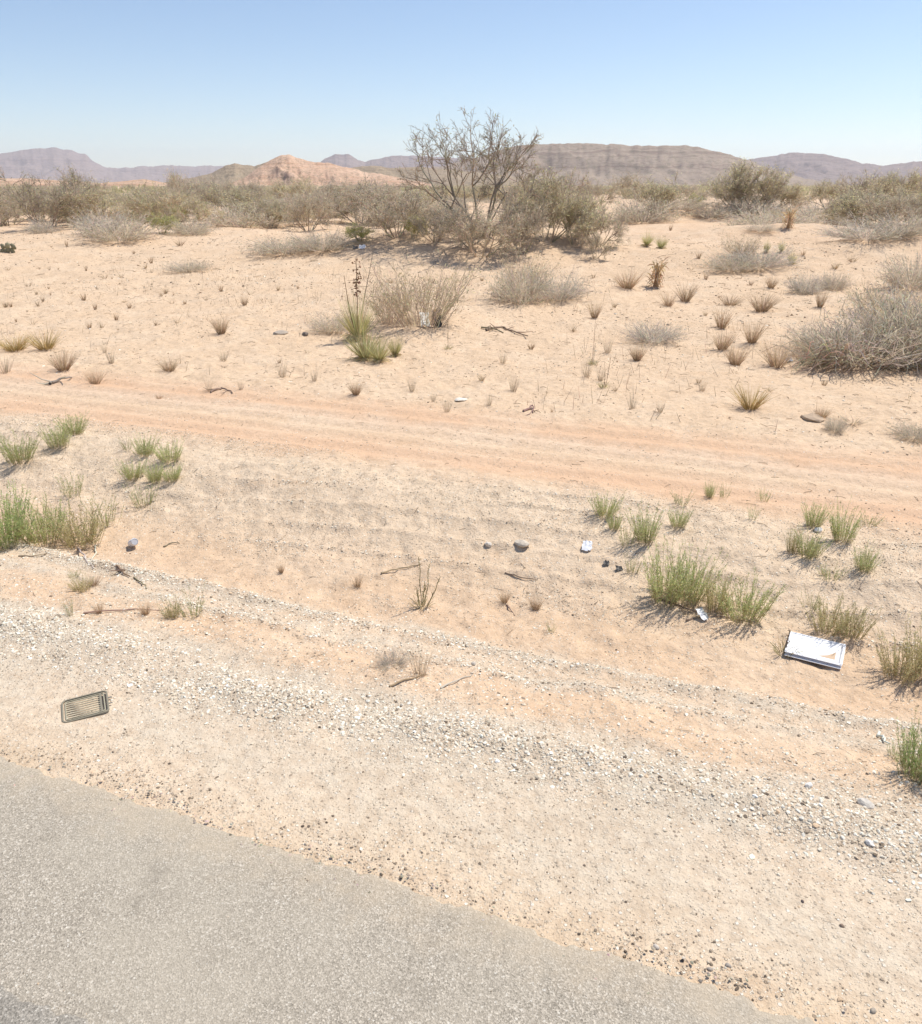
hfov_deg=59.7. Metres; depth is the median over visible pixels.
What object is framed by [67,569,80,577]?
weed clump
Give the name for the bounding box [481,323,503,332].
dead branch
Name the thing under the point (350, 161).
mountain range
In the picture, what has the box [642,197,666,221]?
desert bush
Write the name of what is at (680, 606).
dead stick
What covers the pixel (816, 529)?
rock
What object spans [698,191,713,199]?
bare bush
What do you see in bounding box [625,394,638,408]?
dry grass tuft
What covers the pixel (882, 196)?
desert bush
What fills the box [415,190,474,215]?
shrub
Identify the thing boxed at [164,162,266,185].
hill
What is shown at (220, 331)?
dry grass tuft
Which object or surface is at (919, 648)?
weed clump
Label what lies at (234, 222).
shrub
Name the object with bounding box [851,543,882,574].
weed clump
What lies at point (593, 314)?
dry grass tuft
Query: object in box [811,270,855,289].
shrub
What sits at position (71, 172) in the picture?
bare bush
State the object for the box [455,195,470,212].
desert bush
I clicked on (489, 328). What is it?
dead branch
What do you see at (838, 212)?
desert bush
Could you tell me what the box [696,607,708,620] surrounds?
torn carton
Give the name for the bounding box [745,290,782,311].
dry grass tuft
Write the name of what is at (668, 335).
shrub
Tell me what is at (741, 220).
shrub
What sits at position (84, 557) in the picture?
dead stick
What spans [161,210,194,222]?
bare bush
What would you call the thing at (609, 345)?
dry grass tuft
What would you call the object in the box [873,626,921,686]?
weed clump
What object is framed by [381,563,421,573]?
dead stick
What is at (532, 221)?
desert bush
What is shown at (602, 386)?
dry stalk weed
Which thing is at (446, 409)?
dry grass tuft
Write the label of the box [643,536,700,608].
weed clump
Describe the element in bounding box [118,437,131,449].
weed clump
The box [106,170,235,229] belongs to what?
desert bush
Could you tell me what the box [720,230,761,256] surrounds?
shrub
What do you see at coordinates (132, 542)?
crushed can
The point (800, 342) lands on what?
shrub
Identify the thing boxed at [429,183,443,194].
desert bush
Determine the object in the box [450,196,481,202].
shrub
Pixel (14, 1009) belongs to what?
road
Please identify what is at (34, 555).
dead stick
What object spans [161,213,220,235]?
shrub
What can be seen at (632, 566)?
weed clump
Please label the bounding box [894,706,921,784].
weed clump
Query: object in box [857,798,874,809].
rock
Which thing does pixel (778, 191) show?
bare bush
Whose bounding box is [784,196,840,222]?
shrub
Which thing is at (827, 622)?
weed clump
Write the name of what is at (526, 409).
dead stick
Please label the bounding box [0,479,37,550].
weed clump
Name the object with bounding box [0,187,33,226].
desert bush
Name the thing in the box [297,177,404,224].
bare bush
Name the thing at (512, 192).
bare bush
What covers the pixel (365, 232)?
desert bush
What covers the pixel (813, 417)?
rock
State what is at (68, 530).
weed clump
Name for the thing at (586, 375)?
dry grass tuft
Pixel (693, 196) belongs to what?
desert bush
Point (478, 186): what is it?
desert bush
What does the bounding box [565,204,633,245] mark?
desert bush
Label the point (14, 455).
weed clump
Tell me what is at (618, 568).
black scrap
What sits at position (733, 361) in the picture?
dry grass tuft
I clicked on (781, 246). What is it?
yucca
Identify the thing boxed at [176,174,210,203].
desert bush
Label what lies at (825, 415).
dry grass tuft
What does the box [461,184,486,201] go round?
desert bush
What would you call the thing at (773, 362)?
dry grass tuft
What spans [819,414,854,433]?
shrub
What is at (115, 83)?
sky
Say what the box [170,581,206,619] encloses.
weed clump
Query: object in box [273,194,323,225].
desert bush
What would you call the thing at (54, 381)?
dead branch
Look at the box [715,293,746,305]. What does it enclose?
dry grass tuft
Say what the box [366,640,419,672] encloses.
shrub
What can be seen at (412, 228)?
desert bush
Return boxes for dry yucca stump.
[645,256,669,286]
[780,204,800,228]
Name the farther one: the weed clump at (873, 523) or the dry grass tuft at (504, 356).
the dry grass tuft at (504, 356)
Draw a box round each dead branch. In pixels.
[29,372,71,384]
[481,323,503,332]
[485,326,532,335]
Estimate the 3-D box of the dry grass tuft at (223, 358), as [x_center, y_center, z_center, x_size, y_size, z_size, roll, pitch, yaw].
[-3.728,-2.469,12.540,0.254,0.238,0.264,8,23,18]
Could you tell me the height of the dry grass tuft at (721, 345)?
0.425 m
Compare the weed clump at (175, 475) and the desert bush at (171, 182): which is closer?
the weed clump at (175, 475)
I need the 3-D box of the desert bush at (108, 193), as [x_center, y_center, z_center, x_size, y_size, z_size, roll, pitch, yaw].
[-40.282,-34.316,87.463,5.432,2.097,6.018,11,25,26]
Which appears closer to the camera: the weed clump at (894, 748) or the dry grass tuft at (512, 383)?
the weed clump at (894, 748)
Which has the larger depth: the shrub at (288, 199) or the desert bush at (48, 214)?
the shrub at (288, 199)
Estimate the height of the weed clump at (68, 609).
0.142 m
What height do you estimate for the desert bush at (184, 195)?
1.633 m
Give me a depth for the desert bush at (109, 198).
59.06 m
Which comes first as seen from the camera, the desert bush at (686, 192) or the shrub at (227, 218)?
the shrub at (227, 218)
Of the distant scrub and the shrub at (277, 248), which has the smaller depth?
the shrub at (277, 248)
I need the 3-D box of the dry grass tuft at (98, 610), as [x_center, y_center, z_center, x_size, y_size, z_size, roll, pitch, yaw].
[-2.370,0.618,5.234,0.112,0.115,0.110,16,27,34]
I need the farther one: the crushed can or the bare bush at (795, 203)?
the bare bush at (795, 203)
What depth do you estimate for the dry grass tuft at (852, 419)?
9.29 m
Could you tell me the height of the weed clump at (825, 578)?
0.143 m
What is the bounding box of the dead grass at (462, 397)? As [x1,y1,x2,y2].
[0,223,921,803]
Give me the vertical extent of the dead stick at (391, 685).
0.054 m
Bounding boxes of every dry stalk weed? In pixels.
[405,557,439,609]
[588,316,599,364]
[596,357,610,387]
[768,628,802,656]
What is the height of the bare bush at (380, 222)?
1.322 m
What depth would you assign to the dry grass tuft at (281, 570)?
6.22 m
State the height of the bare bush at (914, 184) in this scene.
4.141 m
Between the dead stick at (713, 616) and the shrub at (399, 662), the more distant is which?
the dead stick at (713, 616)
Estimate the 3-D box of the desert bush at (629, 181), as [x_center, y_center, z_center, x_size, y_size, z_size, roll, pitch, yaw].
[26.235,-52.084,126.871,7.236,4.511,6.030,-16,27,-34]
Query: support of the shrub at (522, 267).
on the ground at (856, 685)
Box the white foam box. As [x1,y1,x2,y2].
[784,631,845,668]
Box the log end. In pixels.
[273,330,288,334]
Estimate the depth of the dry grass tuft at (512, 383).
10.77 m
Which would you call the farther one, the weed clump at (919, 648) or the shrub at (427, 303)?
the shrub at (427, 303)
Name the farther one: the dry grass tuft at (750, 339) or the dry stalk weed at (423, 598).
the dry grass tuft at (750, 339)
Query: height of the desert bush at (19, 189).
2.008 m
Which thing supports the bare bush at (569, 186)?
on the ground at (856, 685)
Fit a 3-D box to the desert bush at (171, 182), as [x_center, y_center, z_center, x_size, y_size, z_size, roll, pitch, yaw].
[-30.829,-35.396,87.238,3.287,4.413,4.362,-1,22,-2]
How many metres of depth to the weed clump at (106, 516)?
7.06 m
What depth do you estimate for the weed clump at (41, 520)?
6.67 m
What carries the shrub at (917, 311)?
on the ground at (856, 685)
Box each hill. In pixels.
[0,178,166,186]
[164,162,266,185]
[233,154,430,186]
[352,166,570,185]
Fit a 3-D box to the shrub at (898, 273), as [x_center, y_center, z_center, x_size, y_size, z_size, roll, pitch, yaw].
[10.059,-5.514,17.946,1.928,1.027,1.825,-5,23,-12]
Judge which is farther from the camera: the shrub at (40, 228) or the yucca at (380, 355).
the shrub at (40, 228)
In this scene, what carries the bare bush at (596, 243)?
on the ground at (856, 685)
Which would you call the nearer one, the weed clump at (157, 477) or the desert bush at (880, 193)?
the weed clump at (157, 477)
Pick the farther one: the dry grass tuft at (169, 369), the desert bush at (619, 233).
the desert bush at (619, 233)
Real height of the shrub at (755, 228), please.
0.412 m
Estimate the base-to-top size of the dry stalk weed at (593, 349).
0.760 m
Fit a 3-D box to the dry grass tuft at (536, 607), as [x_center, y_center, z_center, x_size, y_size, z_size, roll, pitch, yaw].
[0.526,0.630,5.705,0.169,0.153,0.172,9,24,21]
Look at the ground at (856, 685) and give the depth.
6.14 m
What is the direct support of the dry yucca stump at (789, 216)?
on the ground at (856, 685)
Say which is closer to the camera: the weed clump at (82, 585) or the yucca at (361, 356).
the weed clump at (82, 585)
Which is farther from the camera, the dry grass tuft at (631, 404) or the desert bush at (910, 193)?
the desert bush at (910, 193)
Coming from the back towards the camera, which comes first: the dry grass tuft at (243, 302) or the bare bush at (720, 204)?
the bare bush at (720, 204)
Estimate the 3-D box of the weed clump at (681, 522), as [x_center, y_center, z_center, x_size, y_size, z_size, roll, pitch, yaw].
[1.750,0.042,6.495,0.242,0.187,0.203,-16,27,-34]
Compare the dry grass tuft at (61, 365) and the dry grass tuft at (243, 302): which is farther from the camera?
the dry grass tuft at (243, 302)
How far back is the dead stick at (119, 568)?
6.09 m
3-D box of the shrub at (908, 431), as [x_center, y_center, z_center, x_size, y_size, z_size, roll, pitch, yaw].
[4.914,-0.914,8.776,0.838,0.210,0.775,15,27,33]
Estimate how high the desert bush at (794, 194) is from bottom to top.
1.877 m
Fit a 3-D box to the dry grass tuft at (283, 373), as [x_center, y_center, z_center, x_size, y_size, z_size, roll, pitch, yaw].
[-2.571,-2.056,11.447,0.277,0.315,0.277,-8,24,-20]
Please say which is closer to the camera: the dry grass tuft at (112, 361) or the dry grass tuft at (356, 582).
the dry grass tuft at (356, 582)
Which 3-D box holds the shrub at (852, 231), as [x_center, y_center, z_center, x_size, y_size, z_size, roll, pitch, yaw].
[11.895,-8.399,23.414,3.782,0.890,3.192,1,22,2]
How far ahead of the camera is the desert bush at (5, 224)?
46.97 m
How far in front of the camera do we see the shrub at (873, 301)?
15.68 m
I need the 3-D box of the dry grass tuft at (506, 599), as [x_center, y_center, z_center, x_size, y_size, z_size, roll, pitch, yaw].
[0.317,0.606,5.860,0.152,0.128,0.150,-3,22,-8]
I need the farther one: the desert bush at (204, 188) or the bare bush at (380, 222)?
the desert bush at (204, 188)
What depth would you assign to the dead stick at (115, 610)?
5.28 m
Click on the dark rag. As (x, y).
(440, 324)
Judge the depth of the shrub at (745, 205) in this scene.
46.01 m
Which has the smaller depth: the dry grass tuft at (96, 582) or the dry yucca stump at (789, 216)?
the dry grass tuft at (96, 582)
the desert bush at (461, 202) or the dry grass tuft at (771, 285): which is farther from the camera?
the desert bush at (461, 202)
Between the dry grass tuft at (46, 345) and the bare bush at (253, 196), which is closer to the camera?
the dry grass tuft at (46, 345)
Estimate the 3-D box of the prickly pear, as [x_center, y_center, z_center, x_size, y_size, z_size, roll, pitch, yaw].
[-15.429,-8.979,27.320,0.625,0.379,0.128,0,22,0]
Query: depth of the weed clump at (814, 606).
5.58 m
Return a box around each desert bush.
[0,182,48,225]
[0,184,44,197]
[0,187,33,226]
[7,187,83,226]
[30,172,129,224]
[92,190,120,207]
[97,190,121,197]
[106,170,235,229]
[108,179,176,207]
[108,210,151,226]
[147,211,181,232]
[162,184,181,204]
[164,165,189,192]
[166,199,207,217]
[170,187,199,202]
[170,202,188,221]
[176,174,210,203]
[182,173,232,208]
[183,182,265,214]
[221,175,271,212]
[221,180,235,188]
[240,198,292,227]
[263,175,315,201]
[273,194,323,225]
[277,185,339,230]
[293,175,361,217]
[300,193,345,221]
[340,192,389,222]
[340,221,376,241]
[341,181,379,195]
[343,172,450,238]
[375,180,449,219]
[403,204,459,241]
[403,212,429,236]
[413,200,459,222]
[423,194,532,257]
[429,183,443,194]
[437,185,472,201]
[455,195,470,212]
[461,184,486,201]
[464,182,487,199]
[470,186,498,202]
[492,182,552,253]
[497,166,607,241]
[546,180,619,246]
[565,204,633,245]
[573,178,620,204]
[602,169,648,192]
[615,186,634,197]
[617,170,691,209]
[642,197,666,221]
[669,181,697,202]
[684,191,705,202]
[697,156,795,207]
[718,190,758,204]
[749,181,813,207]
[757,208,785,222]
[807,176,852,206]
[813,206,871,224]
[821,198,854,225]
[822,186,902,223]
[825,180,909,227]
[827,168,894,203]
[850,188,921,231]
[858,187,921,225]
[859,167,921,196]
[889,182,921,217]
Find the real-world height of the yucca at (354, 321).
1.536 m
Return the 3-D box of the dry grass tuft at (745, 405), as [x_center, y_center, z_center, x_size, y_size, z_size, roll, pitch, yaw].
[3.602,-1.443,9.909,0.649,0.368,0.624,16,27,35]
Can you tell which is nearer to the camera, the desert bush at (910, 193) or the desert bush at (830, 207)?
the desert bush at (830, 207)
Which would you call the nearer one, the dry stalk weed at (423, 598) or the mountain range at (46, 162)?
the dry stalk weed at (423, 598)
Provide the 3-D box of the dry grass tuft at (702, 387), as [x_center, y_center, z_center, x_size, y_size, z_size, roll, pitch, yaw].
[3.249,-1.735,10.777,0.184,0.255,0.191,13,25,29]
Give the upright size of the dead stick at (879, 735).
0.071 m
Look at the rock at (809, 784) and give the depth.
3.67 m
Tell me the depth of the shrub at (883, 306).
13.42 m
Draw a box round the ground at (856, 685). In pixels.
[0,185,921,1023]
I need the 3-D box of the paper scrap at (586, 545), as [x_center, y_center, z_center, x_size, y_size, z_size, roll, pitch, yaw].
[1.001,0.267,6.361,0.084,0.059,0.088,6,23,14]
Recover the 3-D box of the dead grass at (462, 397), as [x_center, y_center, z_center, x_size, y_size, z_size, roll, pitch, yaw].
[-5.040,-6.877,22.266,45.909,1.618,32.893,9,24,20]
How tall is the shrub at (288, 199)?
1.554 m
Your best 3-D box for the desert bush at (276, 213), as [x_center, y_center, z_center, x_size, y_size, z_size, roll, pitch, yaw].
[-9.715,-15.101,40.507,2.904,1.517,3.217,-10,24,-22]
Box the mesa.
[434,143,833,185]
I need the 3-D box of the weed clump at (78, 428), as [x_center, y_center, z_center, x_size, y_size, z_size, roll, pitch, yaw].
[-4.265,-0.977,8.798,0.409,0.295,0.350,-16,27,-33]
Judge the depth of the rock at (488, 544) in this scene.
6.49 m
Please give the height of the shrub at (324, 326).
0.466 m
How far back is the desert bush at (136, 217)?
37.76 m
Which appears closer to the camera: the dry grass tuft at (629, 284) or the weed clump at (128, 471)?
the weed clump at (128, 471)
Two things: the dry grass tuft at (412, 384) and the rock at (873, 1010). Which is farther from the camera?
the dry grass tuft at (412, 384)
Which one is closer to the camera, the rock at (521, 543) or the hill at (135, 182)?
the rock at (521, 543)
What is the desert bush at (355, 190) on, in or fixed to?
on the ground at (856, 685)
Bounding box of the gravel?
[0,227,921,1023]
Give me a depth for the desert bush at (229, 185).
150.37 m
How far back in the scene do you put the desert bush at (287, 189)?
66.11 m
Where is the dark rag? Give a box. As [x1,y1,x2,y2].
[432,310,441,327]
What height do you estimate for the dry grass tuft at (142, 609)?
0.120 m
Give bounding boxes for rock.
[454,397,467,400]
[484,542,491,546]
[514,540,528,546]
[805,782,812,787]
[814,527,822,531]
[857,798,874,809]
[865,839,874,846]
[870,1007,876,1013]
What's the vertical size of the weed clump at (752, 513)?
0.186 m
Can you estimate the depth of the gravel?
4.32 m
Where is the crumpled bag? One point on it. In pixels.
(423, 319)
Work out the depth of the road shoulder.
2.85 m
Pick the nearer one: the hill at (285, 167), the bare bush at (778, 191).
the bare bush at (778, 191)
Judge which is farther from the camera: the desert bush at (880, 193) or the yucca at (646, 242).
the desert bush at (880, 193)
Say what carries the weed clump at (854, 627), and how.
on the ground at (856, 685)
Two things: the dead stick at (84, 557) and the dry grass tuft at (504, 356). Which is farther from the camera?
the dry grass tuft at (504, 356)
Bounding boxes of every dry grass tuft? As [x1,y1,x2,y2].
[0,330,34,351]
[0,353,15,373]
[15,326,69,349]
[41,348,80,370]
[82,366,113,383]
[83,573,102,585]
[91,599,103,613]
[97,347,117,363]
[135,601,153,614]
[155,355,178,371]
[207,314,231,333]
[217,349,228,361]
[239,296,249,304]
[275,357,288,377]
[276,563,284,573]
[310,370,317,380]
[348,383,363,394]
[348,571,366,586]
[405,373,417,391]
[405,644,433,676]
[442,395,454,411]
[483,391,496,404]
[497,588,512,603]
[498,347,508,363]
[507,372,523,391]
[524,590,546,609]
[581,357,592,377]
[584,300,603,317]
[597,365,604,380]
[603,332,615,352]
[607,267,647,288]
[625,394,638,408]
[629,342,649,360]
[656,399,664,412]
[657,291,678,305]
[669,280,699,301]
[697,375,706,391]
[709,328,739,349]
[710,305,736,328]
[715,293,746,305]
[722,342,752,365]
[728,383,780,409]
[738,320,770,343]
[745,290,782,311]
[756,338,804,367]
[764,274,780,287]
[810,403,838,417]
[814,286,832,307]
[822,408,873,425]
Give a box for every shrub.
[20,214,62,233]
[60,204,171,242]
[64,205,132,235]
[160,257,222,272]
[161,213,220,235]
[181,194,320,227]
[201,208,260,225]
[226,231,318,254]
[267,188,344,209]
[273,225,368,252]
[299,309,359,333]
[355,245,489,328]
[356,261,425,324]
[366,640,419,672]
[369,213,429,226]
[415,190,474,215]
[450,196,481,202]
[475,255,567,307]
[478,197,502,203]
[487,248,560,291]
[529,261,605,300]
[597,188,691,222]
[614,317,694,345]
[628,191,716,210]
[684,200,742,218]
[689,251,774,272]
[699,197,834,225]
[708,191,799,213]
[711,237,814,269]
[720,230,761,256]
[736,203,836,224]
[742,221,784,231]
[769,301,921,370]
[773,315,871,354]
[776,265,835,294]
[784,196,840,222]
[800,209,921,240]
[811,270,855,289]
[815,260,921,361]
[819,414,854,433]
[836,276,921,314]
[845,277,919,327]
[846,280,921,356]
[856,204,921,237]
[869,244,921,291]
[869,418,921,442]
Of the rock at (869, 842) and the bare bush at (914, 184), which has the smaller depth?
the rock at (869, 842)
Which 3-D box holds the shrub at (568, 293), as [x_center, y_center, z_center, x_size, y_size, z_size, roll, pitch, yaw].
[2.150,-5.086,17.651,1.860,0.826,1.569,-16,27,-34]
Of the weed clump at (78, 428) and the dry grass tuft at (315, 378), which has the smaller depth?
the weed clump at (78, 428)
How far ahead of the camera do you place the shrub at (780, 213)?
39.97 m
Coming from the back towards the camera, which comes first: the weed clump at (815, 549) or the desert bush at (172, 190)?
the desert bush at (172, 190)
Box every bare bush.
[0,167,90,227]
[39,165,108,224]
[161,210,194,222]
[216,194,274,216]
[235,186,270,212]
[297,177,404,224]
[362,208,407,227]
[498,151,597,222]
[500,181,532,208]
[579,232,618,258]
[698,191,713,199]
[712,200,729,207]
[724,161,799,206]
[777,195,811,208]
[827,215,858,225]
[899,167,921,196]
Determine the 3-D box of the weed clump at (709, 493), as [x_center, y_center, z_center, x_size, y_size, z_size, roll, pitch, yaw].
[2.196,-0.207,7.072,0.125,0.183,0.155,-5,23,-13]
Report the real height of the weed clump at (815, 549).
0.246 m
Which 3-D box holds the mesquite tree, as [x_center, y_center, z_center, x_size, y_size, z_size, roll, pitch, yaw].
[0.441,-10.077,24.009,4.631,3.702,5.018,-15,26,-32]
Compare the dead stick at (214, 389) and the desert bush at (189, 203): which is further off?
the desert bush at (189, 203)
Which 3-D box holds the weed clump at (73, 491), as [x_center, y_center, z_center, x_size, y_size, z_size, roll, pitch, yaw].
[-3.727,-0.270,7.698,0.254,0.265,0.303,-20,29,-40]
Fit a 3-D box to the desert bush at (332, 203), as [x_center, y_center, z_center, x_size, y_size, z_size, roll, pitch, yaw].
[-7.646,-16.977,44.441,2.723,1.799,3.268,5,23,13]
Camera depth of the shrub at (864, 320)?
12.22 m
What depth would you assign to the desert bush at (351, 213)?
43.15 m
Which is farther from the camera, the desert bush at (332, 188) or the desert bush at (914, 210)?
the desert bush at (332, 188)
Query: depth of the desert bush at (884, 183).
55.63 m
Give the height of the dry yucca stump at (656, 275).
0.748 m
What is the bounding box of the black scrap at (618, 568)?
[615,565,622,570]
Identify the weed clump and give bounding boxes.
[0,428,42,465]
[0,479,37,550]
[2,492,67,546]
[33,419,72,449]
[49,493,118,549]
[52,409,89,434]
[55,473,83,497]
[61,600,72,616]
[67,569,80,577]
[67,572,93,592]
[81,494,123,527]
[115,454,147,481]
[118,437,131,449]
[125,480,160,509]
[129,431,161,458]
[139,458,164,483]
[147,436,183,464]
[158,594,181,618]
[159,460,184,482]
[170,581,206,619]
[586,489,625,517]
[606,509,622,530]
[618,525,638,547]
[623,555,643,576]
[625,498,664,546]
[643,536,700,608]
[665,541,727,608]
[667,506,694,528]
[670,488,695,506]
[700,567,743,613]
[703,481,718,498]
[710,566,788,626]
[718,484,731,497]
[746,500,759,519]
[755,486,771,501]
[784,526,805,553]
[792,521,835,560]
[799,586,823,611]
[801,499,833,527]
[802,591,857,636]
[817,561,851,582]
[826,497,864,544]
[836,597,882,641]
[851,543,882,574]
[861,513,884,527]
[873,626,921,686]
[887,740,912,762]
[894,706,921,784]
[902,611,921,678]
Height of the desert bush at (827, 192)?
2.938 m
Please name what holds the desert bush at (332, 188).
on the ground at (856, 685)
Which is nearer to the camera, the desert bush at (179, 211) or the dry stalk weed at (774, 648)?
the dry stalk weed at (774, 648)
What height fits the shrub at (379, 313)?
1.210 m
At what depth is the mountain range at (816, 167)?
5837.06 m
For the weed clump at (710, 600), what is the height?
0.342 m
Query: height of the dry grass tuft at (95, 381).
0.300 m
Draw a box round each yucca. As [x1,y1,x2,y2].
[336,249,381,341]
[341,323,384,362]
[362,333,394,363]
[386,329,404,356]
[641,233,656,245]
[654,234,668,248]
[764,238,771,252]
[777,238,784,252]
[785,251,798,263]
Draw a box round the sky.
[0,0,921,167]
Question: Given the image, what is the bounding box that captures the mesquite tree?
[393,105,572,237]
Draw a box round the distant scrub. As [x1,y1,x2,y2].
[0,183,921,195]
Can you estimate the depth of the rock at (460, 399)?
10.23 m
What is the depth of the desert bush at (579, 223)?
23.74 m
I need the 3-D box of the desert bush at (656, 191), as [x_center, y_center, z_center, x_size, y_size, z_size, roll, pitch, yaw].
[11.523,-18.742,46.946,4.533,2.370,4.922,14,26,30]
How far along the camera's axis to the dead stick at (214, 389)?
10.80 m
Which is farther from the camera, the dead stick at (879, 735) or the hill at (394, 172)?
the hill at (394, 172)
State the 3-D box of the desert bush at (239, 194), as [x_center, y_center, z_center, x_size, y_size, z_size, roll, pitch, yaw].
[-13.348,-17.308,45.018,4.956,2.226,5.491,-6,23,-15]
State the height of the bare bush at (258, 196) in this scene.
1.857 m
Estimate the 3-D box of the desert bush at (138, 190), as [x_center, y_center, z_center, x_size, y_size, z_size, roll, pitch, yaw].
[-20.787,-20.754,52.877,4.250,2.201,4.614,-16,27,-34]
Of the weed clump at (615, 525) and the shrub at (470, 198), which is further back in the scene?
the shrub at (470, 198)
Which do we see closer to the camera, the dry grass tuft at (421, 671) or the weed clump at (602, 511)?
the dry grass tuft at (421, 671)
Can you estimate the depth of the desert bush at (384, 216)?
24.99 m
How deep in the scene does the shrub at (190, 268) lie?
23.08 m
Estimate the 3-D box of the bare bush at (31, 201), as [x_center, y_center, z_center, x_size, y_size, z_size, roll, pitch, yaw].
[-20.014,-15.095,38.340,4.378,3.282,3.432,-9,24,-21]
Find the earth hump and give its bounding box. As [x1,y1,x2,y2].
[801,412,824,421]
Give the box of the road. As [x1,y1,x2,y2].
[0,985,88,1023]
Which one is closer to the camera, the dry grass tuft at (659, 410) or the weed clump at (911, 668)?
the weed clump at (911, 668)
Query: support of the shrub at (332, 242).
on the ground at (856, 685)
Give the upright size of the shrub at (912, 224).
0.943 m
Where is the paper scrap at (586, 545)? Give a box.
[581,540,592,550]
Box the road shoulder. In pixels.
[0,756,814,1023]
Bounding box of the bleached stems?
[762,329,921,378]
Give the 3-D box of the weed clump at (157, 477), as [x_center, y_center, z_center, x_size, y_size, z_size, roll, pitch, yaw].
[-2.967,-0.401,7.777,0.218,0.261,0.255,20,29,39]
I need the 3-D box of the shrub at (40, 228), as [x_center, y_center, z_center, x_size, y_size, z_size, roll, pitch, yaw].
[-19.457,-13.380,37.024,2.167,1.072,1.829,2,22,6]
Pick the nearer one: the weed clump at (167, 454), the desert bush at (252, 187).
the weed clump at (167, 454)
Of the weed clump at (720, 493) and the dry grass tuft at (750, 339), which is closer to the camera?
the weed clump at (720, 493)
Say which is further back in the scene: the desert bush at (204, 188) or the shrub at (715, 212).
the desert bush at (204, 188)
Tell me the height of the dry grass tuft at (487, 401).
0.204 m
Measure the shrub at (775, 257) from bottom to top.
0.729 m
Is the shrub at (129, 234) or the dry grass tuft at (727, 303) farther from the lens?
the shrub at (129, 234)
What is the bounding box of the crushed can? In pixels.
[128,538,137,546]
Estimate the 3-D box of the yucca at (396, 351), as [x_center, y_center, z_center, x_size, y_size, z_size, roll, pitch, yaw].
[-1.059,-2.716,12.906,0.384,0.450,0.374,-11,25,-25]
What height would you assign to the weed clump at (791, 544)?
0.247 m
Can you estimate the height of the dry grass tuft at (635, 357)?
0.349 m
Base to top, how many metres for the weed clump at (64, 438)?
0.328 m
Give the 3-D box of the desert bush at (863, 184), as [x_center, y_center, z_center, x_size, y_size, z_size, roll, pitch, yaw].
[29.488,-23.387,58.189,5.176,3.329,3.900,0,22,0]
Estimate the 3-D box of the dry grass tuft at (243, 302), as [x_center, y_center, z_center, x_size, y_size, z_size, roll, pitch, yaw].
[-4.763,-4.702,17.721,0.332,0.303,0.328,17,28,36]
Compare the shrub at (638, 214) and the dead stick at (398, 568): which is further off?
the shrub at (638, 214)
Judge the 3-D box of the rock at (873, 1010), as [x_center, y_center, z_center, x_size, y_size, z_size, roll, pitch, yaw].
[1.354,1.639,2.640,0.023,0.014,0.019,-16,27,-34]
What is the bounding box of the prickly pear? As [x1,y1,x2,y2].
[0,242,16,252]
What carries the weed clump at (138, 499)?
on the ground at (856, 685)
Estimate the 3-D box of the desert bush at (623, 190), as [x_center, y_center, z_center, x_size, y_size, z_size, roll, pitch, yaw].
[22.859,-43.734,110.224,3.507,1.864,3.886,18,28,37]
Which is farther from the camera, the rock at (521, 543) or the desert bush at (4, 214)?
the desert bush at (4, 214)
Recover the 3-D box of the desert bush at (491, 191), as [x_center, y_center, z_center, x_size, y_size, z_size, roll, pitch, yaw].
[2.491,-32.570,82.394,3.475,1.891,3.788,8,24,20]
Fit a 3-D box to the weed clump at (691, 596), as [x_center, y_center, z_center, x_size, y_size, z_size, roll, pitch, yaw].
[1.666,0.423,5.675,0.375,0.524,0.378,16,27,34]
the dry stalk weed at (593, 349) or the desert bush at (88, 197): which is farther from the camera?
the desert bush at (88, 197)
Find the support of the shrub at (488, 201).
on the ground at (856, 685)
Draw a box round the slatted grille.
[61,690,112,722]
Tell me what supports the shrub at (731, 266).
on the ground at (856, 685)
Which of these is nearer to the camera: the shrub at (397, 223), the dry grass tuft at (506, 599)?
the dry grass tuft at (506, 599)
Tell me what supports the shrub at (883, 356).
on the ground at (856, 685)
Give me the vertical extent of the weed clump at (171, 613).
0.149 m
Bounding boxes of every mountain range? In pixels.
[0,147,223,182]
[321,154,462,167]
[748,152,921,184]
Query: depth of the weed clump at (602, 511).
6.69 m
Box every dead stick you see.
[18,546,57,556]
[73,547,93,568]
[83,608,160,613]
[105,565,129,576]
[203,387,232,392]
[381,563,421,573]
[389,674,427,686]
[440,674,472,688]
[505,572,535,579]
[523,405,536,414]
[660,598,696,612]
[686,615,752,622]
[876,731,890,743]
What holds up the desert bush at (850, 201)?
on the ground at (856, 685)
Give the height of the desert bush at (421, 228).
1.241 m
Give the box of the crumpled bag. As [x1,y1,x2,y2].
[419,311,429,326]
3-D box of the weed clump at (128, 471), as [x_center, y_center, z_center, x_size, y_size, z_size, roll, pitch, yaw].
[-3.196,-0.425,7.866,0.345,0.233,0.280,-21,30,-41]
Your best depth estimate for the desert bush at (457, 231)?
22.57 m
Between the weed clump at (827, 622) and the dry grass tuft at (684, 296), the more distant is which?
the dry grass tuft at (684, 296)
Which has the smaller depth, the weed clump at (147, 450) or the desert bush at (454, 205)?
the weed clump at (147, 450)
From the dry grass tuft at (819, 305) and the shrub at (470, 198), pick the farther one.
the shrub at (470, 198)

